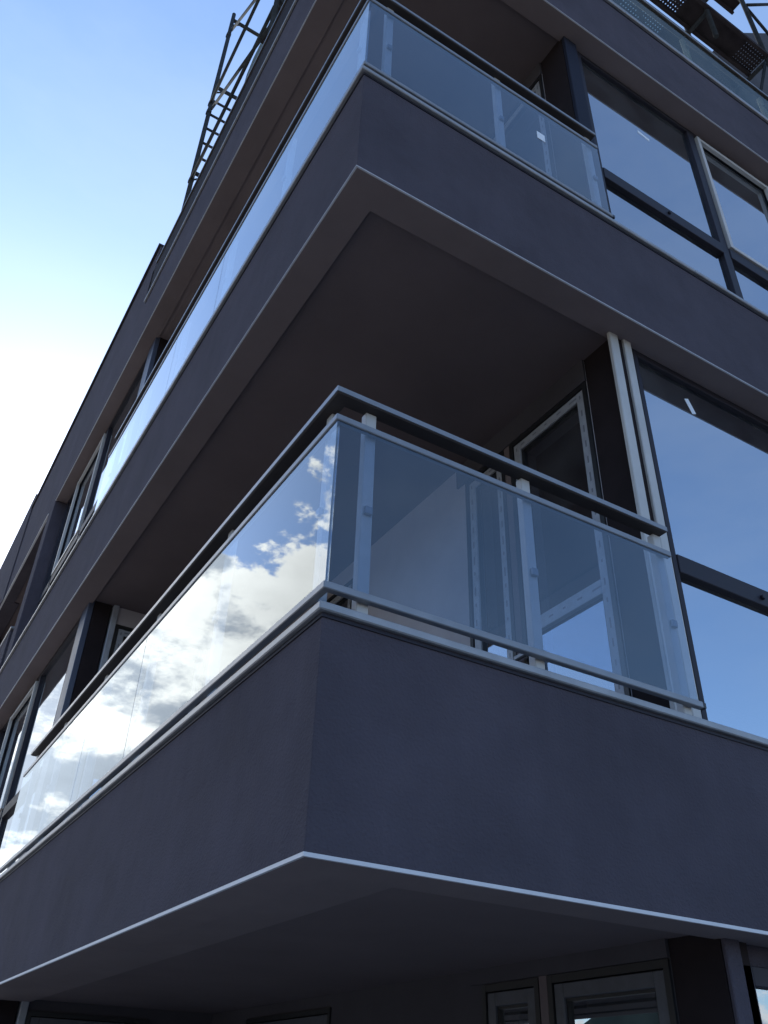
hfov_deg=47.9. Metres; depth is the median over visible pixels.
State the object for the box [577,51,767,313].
window
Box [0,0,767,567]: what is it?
sky
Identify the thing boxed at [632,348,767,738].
window
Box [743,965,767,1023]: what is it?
window
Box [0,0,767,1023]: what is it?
apartment building
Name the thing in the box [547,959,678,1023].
terrace door
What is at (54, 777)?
balcony railing
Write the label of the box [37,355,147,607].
window
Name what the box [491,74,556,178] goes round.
terrace door
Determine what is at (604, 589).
terrace door
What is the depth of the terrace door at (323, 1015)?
5.30 m
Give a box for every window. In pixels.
[0,617,80,874]
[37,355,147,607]
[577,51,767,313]
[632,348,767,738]
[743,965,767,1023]
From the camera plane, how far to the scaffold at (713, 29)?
8.86 m
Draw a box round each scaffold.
[181,0,284,209]
[612,0,767,110]
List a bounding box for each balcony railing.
[0,385,706,872]
[0,626,13,668]
[93,0,614,513]
[147,0,767,292]
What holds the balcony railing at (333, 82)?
on the apartment building
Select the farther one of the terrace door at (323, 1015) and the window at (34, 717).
the window at (34, 717)
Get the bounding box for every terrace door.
[25,1011,149,1023]
[73,624,207,811]
[245,1007,331,1023]
[465,451,516,659]
[481,978,541,1023]
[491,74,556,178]
[509,381,631,696]
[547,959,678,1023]
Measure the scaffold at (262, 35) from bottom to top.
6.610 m
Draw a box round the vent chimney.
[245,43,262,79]
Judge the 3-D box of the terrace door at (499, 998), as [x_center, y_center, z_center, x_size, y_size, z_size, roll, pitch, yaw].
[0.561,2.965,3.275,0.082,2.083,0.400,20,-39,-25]
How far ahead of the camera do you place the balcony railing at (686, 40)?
8.25 m
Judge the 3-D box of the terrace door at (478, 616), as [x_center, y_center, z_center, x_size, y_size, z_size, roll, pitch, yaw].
[0.635,0.769,4.802,0.082,2.535,0.400,20,-39,-25]
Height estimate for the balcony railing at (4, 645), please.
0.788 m
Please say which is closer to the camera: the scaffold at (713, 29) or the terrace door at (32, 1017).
the terrace door at (32, 1017)
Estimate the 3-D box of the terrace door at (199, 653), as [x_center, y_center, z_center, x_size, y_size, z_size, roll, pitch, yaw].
[-2.004,2.161,6.934,0.850,2.537,0.082,20,-39,-25]

